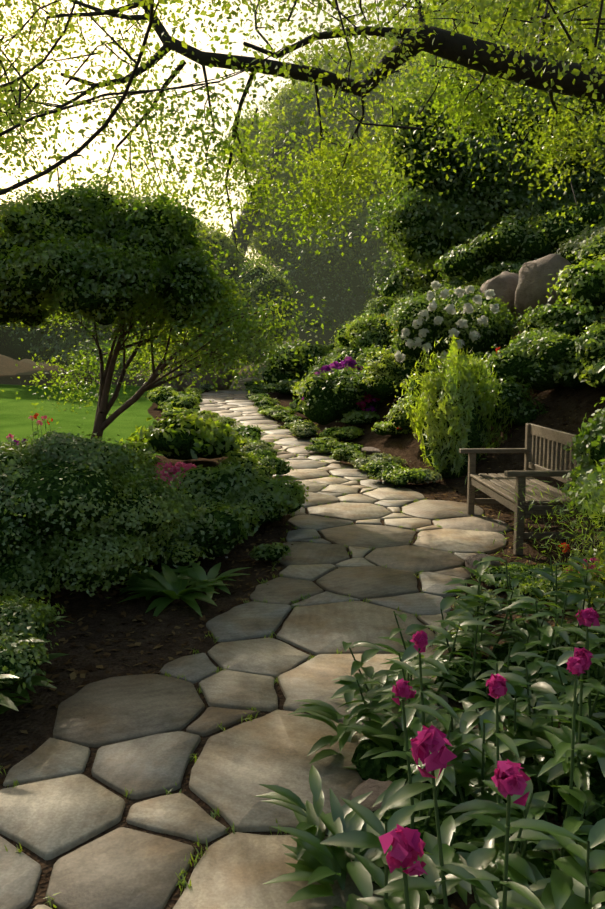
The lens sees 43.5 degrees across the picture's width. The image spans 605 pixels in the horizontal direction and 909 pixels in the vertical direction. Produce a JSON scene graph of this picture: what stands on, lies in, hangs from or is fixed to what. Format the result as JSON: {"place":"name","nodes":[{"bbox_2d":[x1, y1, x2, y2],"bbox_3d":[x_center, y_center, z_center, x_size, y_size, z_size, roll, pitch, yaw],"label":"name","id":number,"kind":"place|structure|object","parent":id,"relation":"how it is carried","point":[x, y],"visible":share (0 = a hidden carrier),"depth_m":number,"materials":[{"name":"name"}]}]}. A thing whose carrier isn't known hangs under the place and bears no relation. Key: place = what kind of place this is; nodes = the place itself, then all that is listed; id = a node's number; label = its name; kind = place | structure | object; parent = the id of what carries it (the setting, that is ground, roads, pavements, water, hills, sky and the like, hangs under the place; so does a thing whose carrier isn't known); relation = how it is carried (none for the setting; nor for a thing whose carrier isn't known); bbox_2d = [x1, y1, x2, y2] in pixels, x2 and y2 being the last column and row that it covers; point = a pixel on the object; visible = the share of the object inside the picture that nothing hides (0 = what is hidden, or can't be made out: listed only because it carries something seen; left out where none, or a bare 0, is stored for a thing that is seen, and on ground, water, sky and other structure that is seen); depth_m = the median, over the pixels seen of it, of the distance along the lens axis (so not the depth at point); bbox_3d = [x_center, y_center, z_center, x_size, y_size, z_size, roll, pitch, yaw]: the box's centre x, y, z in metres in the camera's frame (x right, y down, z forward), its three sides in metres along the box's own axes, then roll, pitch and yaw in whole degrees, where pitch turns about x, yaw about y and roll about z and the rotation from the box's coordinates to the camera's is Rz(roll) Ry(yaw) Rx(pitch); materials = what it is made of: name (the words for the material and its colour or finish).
{"place":"outdoors","nodes":[
{"label":"outdoors","id":0,"kind":"place"},
{"bbox_2d":[1,0,563,367],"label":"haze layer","id":1,"kind":"object","parent":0,"point":[194,87],"depth_m":31.34,"materials":[{"name":"white"}]},
{"bbox_2d":[0,0,571,269],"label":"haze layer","id":2,"kind":"object","parent":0,"point":[168,92],"depth_m":37.09,"materials":[{"name":"white"}]},
{"bbox_2d":[0,0,579,376],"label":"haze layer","id":3,"kind":"object","parent":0,"point":[221,136],"depth_m":26.82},
{"bbox_2d":[0,0,584,270],"label":"sky","id":4,"kind":"structure","parent":0,"point":[237,48],"materials":[{"name":"white"}]},
{"bbox_2d":[0,316,604,908],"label":"ground","id":5,"kind":"structure","parent":0,"point":[16,424],"depth_m":5.44,"materials":[{"name":"brown soil"}]},
{"bbox_2d":[6,415,196,488],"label":"pink flowers","id":6,"kind":"object","parent":5,"relation":"on","point":[175,469],"visible":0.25,"depth_m":7.76,"materials":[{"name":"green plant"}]},
{"bbox_2d":[52,296,281,440],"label":"tree branches","id":7,"kind":"object","parent":5,"relation":"on","point":[102,423],"visible":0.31,"depth_m":9.03,"materials":[{"name":"brown plant"}]},
{"bbox_2d":[0,174,350,424],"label":"tree foliage","id":8,"kind":"object","parent":5,"relation":"on","point":[92,251],"visible":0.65,"depth_m":7.89,"materials":[{"name":"green plant"}]},
{"bbox_2d":[116,562,250,616],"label":"hosta leaves","id":9,"kind":"object","parent":5,"relation":"on","point":[169,583],"visible":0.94,"depth_m":4.83,"materials":[{"name":"green plant"}]},
{"bbox_2d":[14,356,375,444],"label":"purple flowers","id":10,"kind":"object","parent":5,"relation":"on","point":[350,362],"visible":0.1,"depth_m":13.69,"materials":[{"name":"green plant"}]},
{"bbox_2d":[172,337,234,390],"bbox_3d":[-2.946,-2.538,22.860,1.752,2.127,1.462,5,9,33],"label":"shrub","id":11,"kind":"object","parent":5,"relation":"on","point":[208,377],"visible":0.19,"depth_m":22.37,"materials":[{"name":"green plant"}]},
{"bbox_2d":[0,416,483,907],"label":"joint grass","id":12,"kind":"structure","parent":5,"relation":"on","point":[184,882],"depth_m":3.27,"materials":[{"name":"green plant"}]},
{"bbox_2d":[0,378,511,908],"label":"path stones","id":13,"kind":"object","parent":5,"relation":"on","point":[58,802],"visible":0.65,"depth_m":3.15,"materials":[{"name":"grey stone"}]},
{"bbox_2d":[0,531,604,908],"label":"broad leaf plants","id":14,"kind":"object","parent":5,"relation":"on","point":[352,834],"visible":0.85,"depth_m":2.30,"materials":[{"name":"green plant"}]},
{"bbox_2d":[0,0,604,906],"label":"leaves","id":15,"kind":"object","parent":5,"relation":"on","point":[370,768],"visible":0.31,"depth_m":9.20,"materials":[{"name":"green plant"}]},
{"bbox_2d":[33,281,569,558],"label":"flowers","id":16,"kind":"object","parent":15,"relation":"on","point":[467,308],"depth_m":11.50,"materials":[{"name":"white plant"}]},
{"bbox_2d":[99,0,515,339],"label":"tree","id":17,"kind":"object","parent":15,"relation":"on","point":[228,242],"depth_m":30.46,"materials":[{"name":"green plant"}]},
{"bbox_2d":[36,0,604,353],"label":"tree","id":18,"kind":"object","parent":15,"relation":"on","point":[441,208],"visible":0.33,"depth_m":18.52,"materials":[{"name":"green plant"}]},
{"bbox_2d":[0,272,604,693],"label":"shrubs","id":19,"kind":"object","parent":5,"relation":"on","point":[172,504],"visible":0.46,"depth_m":4.46,"materials":[{"name":"green plant"}]},
{"bbox_2d":[0,0,604,277],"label":"dark tree branches","id":20,"kind":"object","parent":5,"relation":"on","point":[450,47],"visible":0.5,"depth_m":8.36,"materials":[{"name":"brown plant"}]},
{"bbox_2d":[0,0,604,275],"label":"foliage canopy","id":21,"kind":"object","parent":20,"relation":"attached to","point":[494,10],"visible":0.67,"depth_m":8.99,"materials":[{"name":"green plant"}]},
{"bbox_2d":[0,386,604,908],"bbox_3d":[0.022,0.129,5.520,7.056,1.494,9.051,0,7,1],"label":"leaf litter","id":22,"kind":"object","parent":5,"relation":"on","point":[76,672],"visible":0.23,"depth_m":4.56,"materials":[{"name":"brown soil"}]},
{"bbox_2d":[2,212,604,580],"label":"green foliage","id":23,"kind":"object","parent":5,"relation":"on","point":[595,427],"visible":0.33,"depth_m":11.65,"materials":[{"name":"green plant"}]},
{"bbox_2d":[11,418,604,908],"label":"plant stems","id":24,"kind":"object","parent":5,"relation":"on","point":[525,812],"visible":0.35,"depth_m":2.28,"materials":[{"name":"green plant"}]},
{"bbox_2d":[356,392,601,875],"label":"magenta flowers","id":25,"kind":"object","parent":24,"relation":"attached to","point":[408,844],"visible":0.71,"depth_m":1.62,"materials":[{"name":"pink plant"}]},
{"bbox_2d":[38,227,604,651],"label":"plants","id":26,"kind":"object","parent":5,"relation":"on","point":[398,460],"visible":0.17,"depth_m":10.12,"materials":[{"name":"green plant"}]},
{"bbox_2d":[67,201,604,633],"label":"green foliage","id":27,"kind":"object","parent":5,"relation":"on","point":[454,371],"visible":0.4,"depth_m":8.88,"materials":[{"name":"green plant"}]},
{"bbox_2d":[360,447,379,455],"bbox_3d":[0.998,-0.037,11.374,0.714,0.127,0.542,-1,7,-10],"label":"flat stone","id":28,"kind":"object","parent":5,"relation":"on","point":[369,450],"visible":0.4,"depth_m":11.14,"materials":[{"name":"beige stone"}]},
{"bbox_2d":[350,779,404,812],"bbox_3d":[0.274,1.182,2.502,0.239,0.185,0.236,-2,8,-16],"label":"stone","id":29,"kind":"object","parent":5,"relation":"on","point":[377,788],"visible":0.17,"depth_m":2.50,"materials":[{"name":"grey stone"}]},
{"bbox_2d":[463,553,500,576],"bbox_3d":[1.286,0.801,5.396,0.264,0.189,0.242,-2,8,-17],"label":"rock","id":30,"kind":"object","parent":5,"relation":"on","point":[470,560],"visible":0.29,"depth_m":5.34,"materials":[{"name":"grey stone"}]},
{"bbox_2d":[479,271,519,324],"bbox_3d":[3.652,-2.740,13.768,1.056,1.201,1.052,7,10,43],"label":"boulder","id":31,"kind":"object","parent":5,"relation":"on","point":[504,284],"visible":0.25,"depth_m":13.40,"materials":[{"name":"grey stone"}]},
{"bbox_2d":[459,423,593,554],"bbox_3d":[1.887,0.254,6.585,0.702,0.920,1.515,0,7,-2],"label":"bench","id":32,"kind":"object","parent":5,"relation":"on","point":[499,488],"visible":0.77,"depth_m":6.44,"materials":[{"name":"brown wood"}]},
{"bbox_2d":[514,253,571,318],"bbox_3d":[4.124,-2.770,12.774,1.054,1.151,1.093,2,7,12],"label":"boulder","id":33,"kind":"object","parent":5,"relation":"on","point":[532,285],"visible":0.4,"depth_m":12.39,"materials":[{"name":"grey stone"}]}
]}

